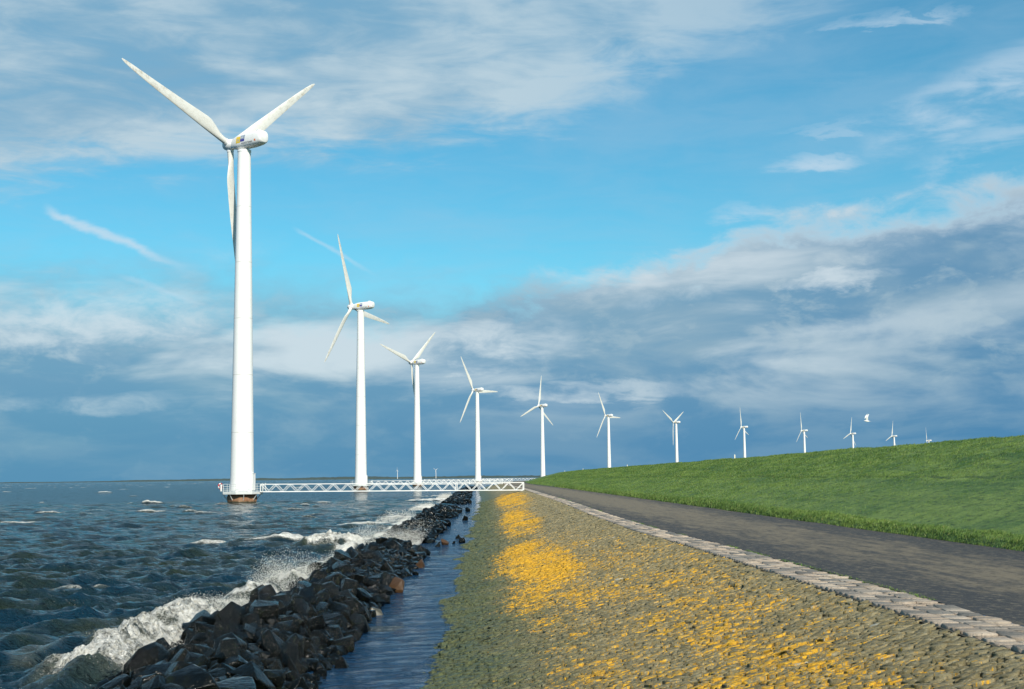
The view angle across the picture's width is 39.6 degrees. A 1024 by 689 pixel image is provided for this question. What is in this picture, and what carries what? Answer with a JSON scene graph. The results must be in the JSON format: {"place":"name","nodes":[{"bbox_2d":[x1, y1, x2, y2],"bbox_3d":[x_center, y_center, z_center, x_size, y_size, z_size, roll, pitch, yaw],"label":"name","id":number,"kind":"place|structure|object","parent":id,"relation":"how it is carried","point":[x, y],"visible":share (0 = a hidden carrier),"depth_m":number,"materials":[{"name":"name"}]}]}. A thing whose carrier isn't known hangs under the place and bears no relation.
{"place":"outdoors","nodes":[
{"label":"outdoors","id":0,"kind":"place"},
{"bbox_2d":[0,475,546,482],"bbox_3d":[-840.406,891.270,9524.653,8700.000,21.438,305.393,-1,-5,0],"label":"shore","id":1,"kind":"structure","parent":0,"point":[369,477],"depth_m":9429.54,"materials":[{"name":"earth"},{"name":"vegetation"}]},
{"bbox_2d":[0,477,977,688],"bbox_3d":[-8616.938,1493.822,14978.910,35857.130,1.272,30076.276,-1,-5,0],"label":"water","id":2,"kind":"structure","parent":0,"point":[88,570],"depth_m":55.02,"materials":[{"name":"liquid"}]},
{"bbox_2d":[182,621,206,629],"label":"boulder","id":3,"kind":"object","parent":2,"relation":"on","point":[187,625],"visible":0.3,"depth_m":26.30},
{"bbox_2d":[122,58,314,502],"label":"wind turbine","id":4,"kind":"object","parent":2,"relation":"in","point":[241,486],"visible":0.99,"depth_m":200.31,"materials":[{"name":"white paint"}]},
{"bbox_2d":[115,492,451,647],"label":"sea spray","id":5,"kind":"object","parent":2,"relation":"on","point":[444,495],"visible":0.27,"depth_m":43.16,"materials":[{"name":"liquid"}]},
{"bbox_2d":[94,486,477,688],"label":"rubble","id":6,"kind":"object","parent":2,"relation":"in","point":[217,671],"visible":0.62,"depth_m":24.41,"materials":[{"name":"stone"}]},
{"bbox_2d":[123,642,171,675],"bbox_3d":[-5.797,5.148,22.864,0.611,0.752,0.981,-2,-5,10],"label":"boulder","id":7,"kind":"object","parent":6,"relation":"on","point":[153,653],"visible":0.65,"depth_m":22.49,"materials":[{"name":"stone"}]},
{"bbox_2d":[155,637,171,649],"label":"boulder","id":8,"kind":"object","parent":6,"relation":"on","point":[164,643],"visible":0.23,"depth_m":24.75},
{"bbox_2d":[168,649,188,662],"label":"boulder","id":9,"kind":"object","parent":6,"relation":"on","point":[181,654],"visible":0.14,"depth_m":21.40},
{"bbox_2d":[171,645,185,658],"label":"boulder","id":10,"kind":"object","parent":6,"relation":"on","point":[177,648],"visible":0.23,"depth_m":22.45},
{"bbox_2d":[168,643,192,653],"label":"boulder","id":11,"kind":"object","parent":6,"relation":"on","point":[188,646],"visible":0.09,"depth_m":23.31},
{"bbox_2d":[179,628,194,644],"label":"boulder","id":12,"kind":"object","parent":6,"relation":"on","point":[183,636],"visible":0.27,"depth_m":25.54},
{"bbox_2d":[184,631,199,643],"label":"boulder","id":13,"kind":"object","parent":6,"relation":"on","point":[189,636],"visible":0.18,"depth_m":24.99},
{"bbox_2d":[183,652,201,662],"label":"boulder","id":14,"kind":"object","parent":6,"relation":"on","point":[191,657],"visible":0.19,"depth_m":21.15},
{"bbox_2d":[189,644,209,654],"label":"boulder","id":15,"kind":"object","parent":6,"relation":"on","point":[199,649],"visible":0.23,"depth_m":22.98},
{"bbox_2d":[190,632,209,643],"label":"boulder","id":16,"kind":"object","parent":6,"relation":"on","point":[198,638],"visible":0.38,"depth_m":24.52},
{"bbox_2d":[189,610,215,624],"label":"boulder","id":17,"kind":"object","parent":6,"relation":"on","point":[205,616],"visible":0.35,"depth_m":26.97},
{"bbox_2d":[195,622,213,632],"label":"boulder","id":18,"kind":"object","parent":6,"relation":"on","point":[201,627],"visible":0.16,"depth_m":25.81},
{"bbox_2d":[199,637,213,647],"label":"boulder","id":19,"kind":"object","parent":6,"relation":"on","point":[209,642],"visible":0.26,"depth_m":24.01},
{"bbox_2d":[204,647,215,657],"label":"boulder","id":20,"kind":"object","parent":6,"relation":"on","point":[210,652],"visible":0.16,"depth_m":21.73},
{"bbox_2d":[211,620,233,640],"bbox_3d":[-5.091,5.105,25.013,0.405,0.482,0.384,-4,-6,30],"label":"boulder","id":21,"kind":"object","parent":6,"relation":"on","point":[222,627],"visible":0.38,"depth_m":25.04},
{"bbox_2d":[215,638,240,658],"bbox_3d":[-4.275,4.727,21.500,0.431,0.666,0.476,-24,-44,12],"label":"boulder","id":22,"kind":"object","parent":6,"relation":"on","point":[229,647],"visible":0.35,"depth_m":21.40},
{"bbox_2d":[213,632,246,656],"bbox_3d":[-4.546,5.102,22.645,0.630,1.004,0.522,-2,-5,12],"label":"boulder","id":23,"kind":"object","parent":6,"relation":"on","point":[242,645],"visible":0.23,"depth_m":22.74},
{"bbox_2d":[217,601,246,624],"bbox_3d":[-5.256,5.167,26.663,0.466,0.694,0.536,-2,-5,11],"label":"boulder","id":24,"kind":"object","parent":6,"relation":"on","point":[232,612],"visible":0.47,"depth_m":26.59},
{"bbox_2d":[240,623,255,642],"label":"boulder","id":25,"kind":"object","parent":6,"relation":"on","point":[246,627],"visible":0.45,"depth_m":25.60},
{"bbox_2d":[240,613,259,626],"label":"boulder","id":26,"kind":"object","parent":6,"relation":"on","point":[248,618],"visible":0.52,"depth_m":26.42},
{"bbox_2d":[242,650,260,664],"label":"boulder","id":27,"kind":"object","parent":6,"relation":"on","point":[248,656],"visible":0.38,"depth_m":22.09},
{"bbox_2d":[247,645,259,652],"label":"boulder","id":28,"kind":"object","parent":6,"relation":"on","point":[252,648],"visible":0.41,"depth_m":23.61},
{"bbox_2d":[248,584,263,602],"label":"boulder","id":29,"kind":"object","parent":6,"relation":"on","point":[253,597],"visible":0.23,"depth_m":32.34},
{"bbox_2d":[253,628,266,642],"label":"boulder","id":30,"kind":"object","parent":6,"relation":"on","point":[257,635],"visible":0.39,"depth_m":25.31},
{"bbox_2d":[248,600,278,621],"bbox_3d":[-4.758,5.171,27.280,0.575,0.526,0.682,1,-6,-17],"label":"boulder","id":31,"kind":"object","parent":6,"relation":"on","point":[264,609],"visible":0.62,"depth_m":27.03,"materials":[{"name":"stone"}]},
{"bbox_2d":[259,594,270,599],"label":"boulder","id":32,"kind":"object","parent":6,"relation":"on","point":[264,596],"visible":0.29,"depth_m":30.59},
{"bbox_2d":[258,584,276,599],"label":"boulder","id":33,"kind":"object","parent":6,"relation":"on","point":[268,589],"visible":0.31,"depth_m":31.89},
{"bbox_2d":[261,657,283,668],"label":"boulder","id":34,"kind":"object","parent":6,"relation":"on","point":[268,660],"visible":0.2,"depth_m":22.68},
{"bbox_2d":[261,629,285,652],"bbox_3d":[-4.084,5.230,24.339,0.395,0.699,0.545,-38,2,1],"label":"boulder","id":35,"kind":"object","parent":6,"relation":"on","point":[270,640],"visible":0.59,"depth_m":24.17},
{"bbox_2d":[269,649,279,657],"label":"boulder","id":36,"kind":"object","parent":6,"relation":"on","point":[274,653],"visible":0.34,"depth_m":23.72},
{"bbox_2d":[270,659,283,669],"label":"boulder","id":37,"kind":"object","parent":6,"relation":"on","point":[277,664],"visible":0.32,"depth_m":21.97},
{"bbox_2d":[271,593,289,601],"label":"boulder","id":38,"kind":"object","parent":6,"relation":"on","point":[284,597],"visible":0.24,"depth_m":31.11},
{"bbox_2d":[273,620,293,632],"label":"boulder","id":39,"kind":"object","parent":6,"relation":"on","point":[286,625],"visible":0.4,"depth_m":26.39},
{"bbox_2d":[278,633,288,641],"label":"boulder","id":40,"kind":"object","parent":6,"relation":"on","point":[284,637],"visible":0.29,"depth_m":25.39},
{"bbox_2d":[278,642,299,663],"bbox_3d":[-3.706,5.259,23.730,0.449,0.518,0.321,5,-28,32],"label":"boulder","id":41,"kind":"object","parent":6,"relation":"on","point":[290,649],"visible":0.56,"depth_m":23.66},
{"bbox_2d":[276,614,304,625],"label":"boulder","id":42,"kind":"object","parent":6,"relation":"on","point":[296,618],"visible":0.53,"depth_m":27.06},
{"bbox_2d":[282,653,298,673],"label":"boulder","id":43,"kind":"object","parent":6,"relation":"on","point":[288,662],"visible":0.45,"depth_m":22.77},
{"bbox_2d":[285,633,303,657],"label":"boulder","id":44,"kind":"object","parent":6,"relation":"on","point":[296,639],"visible":0.3,"depth_m":24.76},
{"bbox_2d":[285,671,304,681],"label":"boulder","id":45,"kind":"object","parent":6,"relation":"on","point":[291,676],"visible":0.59,"depth_m":21.38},
{"bbox_2d":[286,598,309,613],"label":"boulder","id":46,"kind":"object","parent":6,"relation":"on","point":[299,605],"visible":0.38,"depth_m":29.20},
{"bbox_2d":[295,661,306,674],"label":"boulder","id":47,"kind":"object","parent":6,"relation":"on","point":[301,668],"visible":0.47,"depth_m":23.22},
{"bbox_2d":[297,628,308,637],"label":"boulder","id":48,"kind":"object","parent":6,"relation":"on","point":[303,632],"visible":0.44,"depth_m":26.52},
{"bbox_2d":[299,615,308,627],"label":"boulder","id":49,"kind":"object","parent":6,"relation":"on","point":[304,618],"visible":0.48,"depth_m":27.36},
{"bbox_2d":[297,581,310,587],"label":"boulder","id":50,"kind":"object","parent":6,"relation":"on","point":[304,584],"visible":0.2,"depth_m":36.43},
{"bbox_2d":[298,587,315,596],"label":"boulder","id":51,"kind":"object","parent":6,"relation":"on","point":[307,592],"visible":0.29,"depth_m":32.67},
{"bbox_2d":[301,673,318,688],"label":"boulder","id":52,"kind":"object","parent":6,"relation":"on","point":[309,679],"visible":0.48,"depth_m":22.20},
{"bbox_2d":[308,610,317,617],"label":"boulder","id":53,"kind":"object","parent":6,"relation":"on","point":[311,613],"visible":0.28,"depth_m":28.96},
{"bbox_2d":[306,562,322,574],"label":"boulder","id":54,"kind":"object","parent":6,"relation":"on","point":[317,565],"visible":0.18,"depth_m":45.01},
{"bbox_2d":[308,615,324,630],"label":"boulder","id":55,"kind":"object","parent":6,"relation":"on","point":[317,622],"visible":0.5,"depth_m":27.67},
{"bbox_2d":[304,591,329,604],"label":"boulder","id":56,"kind":"object","parent":6,"relation":"on","point":[324,595],"visible":0.57,"depth_m":31.99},
{"bbox_2d":[309,570,326,580],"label":"boulder","id":57,"kind":"object","parent":6,"relation":"on","point":[319,574],"visible":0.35,"depth_m":39.98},
{"bbox_2d":[308,630,330,642],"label":"boulder","id":58,"kind":"object","parent":6,"relation":"on","point":[322,636],"visible":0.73,"depth_m":26.63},
{"bbox_2d":[312,670,326,676],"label":"boulder","id":59,"kind":"object","parent":6,"relation":"on","point":[322,673],"visible":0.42,"depth_m":23.59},
{"bbox_2d":[315,602,327,611],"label":"boulder","id":60,"kind":"object","parent":6,"relation":"on","point":[322,605],"visible":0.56,"depth_m":30.62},
{"bbox_2d":[310,583,338,597],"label":"boulder","id":61,"kind":"object","parent":6,"relation":"on","point":[333,591],"visible":0.38,"depth_m":34.07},
{"bbox_2d":[324,572,339,585],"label":"boulder","id":62,"kind":"object","parent":6,"relation":"on","point":[334,577],"visible":0.48,"depth_m":38.30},
{"bbox_2d":[329,557,343,565],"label":"boulder","id":63,"kind":"object","parent":6,"relation":"on","point":[333,560],"visible":0.13,"depth_m":44.84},
{"bbox_2d":[333,627,343,638],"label":"boulder","id":64,"kind":"object","parent":6,"relation":"on","point":[338,633],"visible":0.29,"depth_m":27.66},
{"bbox_2d":[328,601,350,615],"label":"boulder","id":65,"kind":"object","parent":6,"relation":"on","point":[337,606],"visible":0.36,"depth_m":31.64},
{"bbox_2d":[332,561,346,569],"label":"boulder","id":66,"kind":"object","parent":6,"relation":"on","point":[337,564],"visible":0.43,"depth_m":42.42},
{"bbox_2d":[331,645,347,655],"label":"boulder","id":67,"kind":"object","parent":6,"relation":"on","point":[340,650],"visible":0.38,"depth_m":26.41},
{"bbox_2d":[331,565,353,572],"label":"boulder","id":68,"kind":"object","parent":6,"relation":"on","point":[344,568],"visible":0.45,"depth_m":41.77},
{"bbox_2d":[331,635,354,651],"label":"boulder","id":69,"kind":"object","parent":6,"relation":"on","point":[348,642],"visible":0.64,"depth_m":26.92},
{"bbox_2d":[334,549,351,561],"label":"boulder","id":70,"kind":"object","parent":6,"relation":"on","point":[340,554],"visible":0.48,"depth_m":47.16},
{"bbox_2d":[338,590,356,599],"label":"boulder","id":71,"kind":"object","parent":6,"relation":"on","point":[347,593],"visible":0.3,"depth_m":34.08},
{"bbox_2d":[341,578,357,593],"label":"boulder","id":72,"kind":"object","parent":6,"relation":"on","point":[347,583],"visible":0.65,"depth_m":36.51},
{"bbox_2d":[346,546,356,557],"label":"boulder","id":73,"kind":"object","parent":6,"relation":"on","point":[351,551],"visible":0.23,"depth_m":48.66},
{"bbox_2d":[343,629,361,640],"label":"boulder","id":74,"kind":"object","parent":6,"relation":"on","point":[356,634],"visible":0.46,"depth_m":28.70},
{"bbox_2d":[347,574,363,582],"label":"boulder","id":75,"kind":"object","parent":6,"relation":"on","point":[357,577],"visible":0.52,"depth_m":39.91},
{"bbox_2d":[351,621,367,632],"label":"boulder","id":76,"kind":"object","parent":6,"relation":"on","point":[362,626],"visible":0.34,"depth_m":30.08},
{"bbox_2d":[352,552,366,558],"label":"boulder","id":77,"kind":"object","parent":6,"relation":"on","point":[359,555],"visible":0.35,"depth_m":47.41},
{"bbox_2d":[349,613,370,630],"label":"boulder","id":78,"kind":"object","parent":6,"relation":"on","point":[355,618],"visible":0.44,"depth_m":30.58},
{"bbox_2d":[357,606,369,622],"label":"boulder","id":79,"kind":"object","parent":6,"relation":"on","point":[363,610],"visible":0.6,"depth_m":31.92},
{"bbox_2d":[357,588,372,602],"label":"boulder","id":80,"kind":"object","parent":6,"relation":"on","point":[364,595],"visible":0.75,"depth_m":35.18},
{"bbox_2d":[360,577,380,587],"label":"boulder","id":81,"kind":"object","parent":6,"relation":"on","point":[367,581],"visible":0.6,"depth_m":39.65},
{"bbox_2d":[364,543,377,550],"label":"boulder","id":82,"kind":"object","parent":6,"relation":"on","point":[372,546],"visible":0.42,"depth_m":55.09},
{"bbox_2d":[368,573,380,581],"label":"boulder","id":83,"kind":"object","parent":6,"relation":"on","point":[376,577],"visible":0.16,"depth_m":40.56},
{"bbox_2d":[370,607,382,615],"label":"stone","id":84,"kind":"object","parent":6,"relation":"on","point":[378,611],"visible":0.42,"depth_m":33.96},
{"bbox_2d":[373,551,383,561],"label":"boulder","id":85,"kind":"object","parent":6,"relation":"on","point":[377,556],"visible":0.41,"depth_m":48.66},
{"bbox_2d":[377,586,390,594],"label":"boulder","id":86,"kind":"object","parent":6,"relation":"on","point":[384,590],"visible":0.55,"depth_m":37.79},
{"bbox_2d":[379,594,390,603],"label":"boulder","id":87,"kind":"object","parent":6,"relation":"on","point":[385,597],"visible":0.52,"depth_m":37.13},
{"bbox_2d":[380,571,391,585],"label":"boulder","id":88,"kind":"object","parent":6,"relation":"on","point":[386,578],"visible":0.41,"depth_m":41.14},
{"bbox_2d":[380,562,393,571],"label":"boulder","id":89,"kind":"object","parent":6,"relation":"on","point":[385,566],"visible":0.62,"depth_m":45.86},
{"bbox_2d":[389,577,403,592],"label":"boulder","id":90,"kind":"object","parent":6,"relation":"on","point":[397,583],"visible":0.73,"depth_m":40.88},
{"bbox_2d":[386,539,406,551],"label":"boulder","id":91,"kind":"object","parent":6,"relation":"on","point":[392,544],"visible":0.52,"depth_m":57.46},
{"bbox_2d":[413,545,426,551],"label":"boulder","id":92,"kind":"object","parent":6,"relation":"on","point":[418,548],"visible":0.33,"depth_m":58.99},
{"bbox_2d":[318,612,347,625],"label":"boulder","id":93,"kind":"object","parent":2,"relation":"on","point":[327,616],"visible":0.24,"depth_m":29.89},
{"bbox_2d":[340,610,350,624],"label":"boulder","id":94,"kind":"object","parent":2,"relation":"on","point":[345,613],"visible":0.34,"depth_m":30.18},
{"bbox_2d":[339,599,363,614],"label":"boulder","id":95,"kind":"object","parent":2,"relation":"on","point":[355,605],"visible":0.41,"depth_m":32.36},
{"bbox_2d":[324,236,388,490],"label":"wind turbine","id":96,"kind":"object","parent":2,"relation":"in","point":[361,475],"visible":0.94,"depth_m":395.51,"materials":[{"name":"white paint"}]},
{"bbox_2d":[380,333,434,485],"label":"wind turbine","id":97,"kind":"object","parent":2,"relation":"in","point":[417,441],"visible":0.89,"depth_m":590.78,"materials":[{"name":"white paint"}]},
{"bbox_2d":[460,357,496,483],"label":"wind turbine","id":98,"kind":"object","parent":2,"relation":"in","point":[477,391],"visible":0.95,"depth_m":783.08,"materials":[{"name":"white paint"}]},
{"bbox_2d":[520,376,552,476],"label":"wind turbine","id":99,"kind":"object","parent":2,"relation":"in","point":[541,407],"visible":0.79,"depth_m":964.35,"materials":[{"name":"white paint"}]},
{"bbox_2d":[597,392,619,467],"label":"wind turbine","id":100,"kind":"object","parent":2,"relation":"in","point":[608,416],"visible":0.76,"depth_m":1135.95,"materials":[{"name":"white paint"}]},
{"bbox_2d":[663,411,682,461],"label":"wind turbine","id":101,"kind":"object","parent":2,"relation":"in","point":[675,421],"visible":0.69,"depth_m":1295.63,"materials":[{"name":"white paint"}]},
{"bbox_2d":[735,412,748,457],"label":"wind turbine","id":102,"kind":"object","parent":2,"relation":"in","point":[744,442],"visible":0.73,"depth_m":1444.17,"materials":[{"name":"white paint"}]},
{"bbox_2d":[796,413,807,452],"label":"wind turbine","id":103,"kind":"object","parent":2,"relation":"in","point":[804,443],"visible":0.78,"depth_m":1586.06,"materials":[{"name":"white paint"}]},
{"bbox_2d":[478,484,524,501],"bbox_3d":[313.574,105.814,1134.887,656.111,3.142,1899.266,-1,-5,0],"label":"stone slope","id":104,"kind":"structure","parent":0,"point":[487,495],"depth_m":239.77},
{"bbox_2d":[260,482,523,491],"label":"footbridge","id":105,"kind":"object","parent":104,"relation":"on","point":[319,484],"visible":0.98,"depth_m":196.43,"materials":[{"name":"metal"}]},
{"bbox_2d":[371,480,502,484],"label":"footbridge","id":106,"kind":"object","parent":104,"relation":"on","point":[426,483],"visible":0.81,"depth_m":393.64,"materials":[{"name":"metal"}]},
{"bbox_2d":[424,479,511,481],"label":"footbridge","id":107,"kind":"object","parent":104,"relation":"on","point":[465,481],"visible":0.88,"depth_m":588.01,"materials":[{"name":"metal"}]},
{"bbox_2d":[483,478,530,480],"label":"footbridge","id":108,"kind":"object","parent":104,"relation":"on","point":[502,479],"visible":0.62,"depth_m":779.05,"materials":[{"name":"metal"}]},
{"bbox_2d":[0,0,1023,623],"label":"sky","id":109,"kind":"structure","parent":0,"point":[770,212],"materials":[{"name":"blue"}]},
{"bbox_2d":[460,490,602,556],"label":"stone slope","id":110,"kind":"structure","parent":0,"point":[525,516],"depth_m":79.35,"materials":[{"name":"stone"}]},
{"bbox_2d":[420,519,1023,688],"bbox_3d":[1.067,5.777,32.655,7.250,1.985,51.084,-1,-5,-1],"label":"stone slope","id":111,"kind":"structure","parent":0,"point":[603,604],"depth_m":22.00,"materials":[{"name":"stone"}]},
{"bbox_2d":[503,483,1021,653],"bbox_3d":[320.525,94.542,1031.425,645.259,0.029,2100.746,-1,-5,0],"label":"kerb bed","id":112,"kind":"object","parent":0,"point":[851,598],"visible":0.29,"depth_m":20.14,"materials":[{"name":"concrete"}]},
{"bbox_2d":[535,492,1023,653],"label":"kerb strip","id":113,"kind":"object","parent":112,"relation":"on","point":[999,632],"visible":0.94,"depth_m":21.03,"materials":[{"name":"stone"}]},
{"bbox_2d":[507,481,1023,625],"bbox_3d":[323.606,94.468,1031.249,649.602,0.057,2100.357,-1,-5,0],"label":"road","id":114,"kind":"structure","parent":0,"point":[984,580],"depth_m":32.17,"materials":[{"name":"asphalt"}]},
{"bbox_2d":[561,498,934,599],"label":"verge weeds","id":115,"kind":"object","parent":114,"relation":"on","point":[915,594],"visible":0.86,"depth_m":25.42,"materials":[{"name":"green plant"}]},
{"bbox_2d":[525,435,1023,550],"bbox_3d":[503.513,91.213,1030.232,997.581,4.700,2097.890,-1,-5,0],"label":"grass dike","id":116,"kind":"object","parent":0,"point":[997,512],"depth_m":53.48,"materials":[{"name":"plant"}]},
{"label":"stone slope bed","id":117,"kind":"structure","parent":0,"visible":0},
{"bbox_2d":[335,657,348,667],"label":"stone","id":118,"kind":"object","parent":117,"relation":"on","point":[340,662],"visible":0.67,"depth_m":24.69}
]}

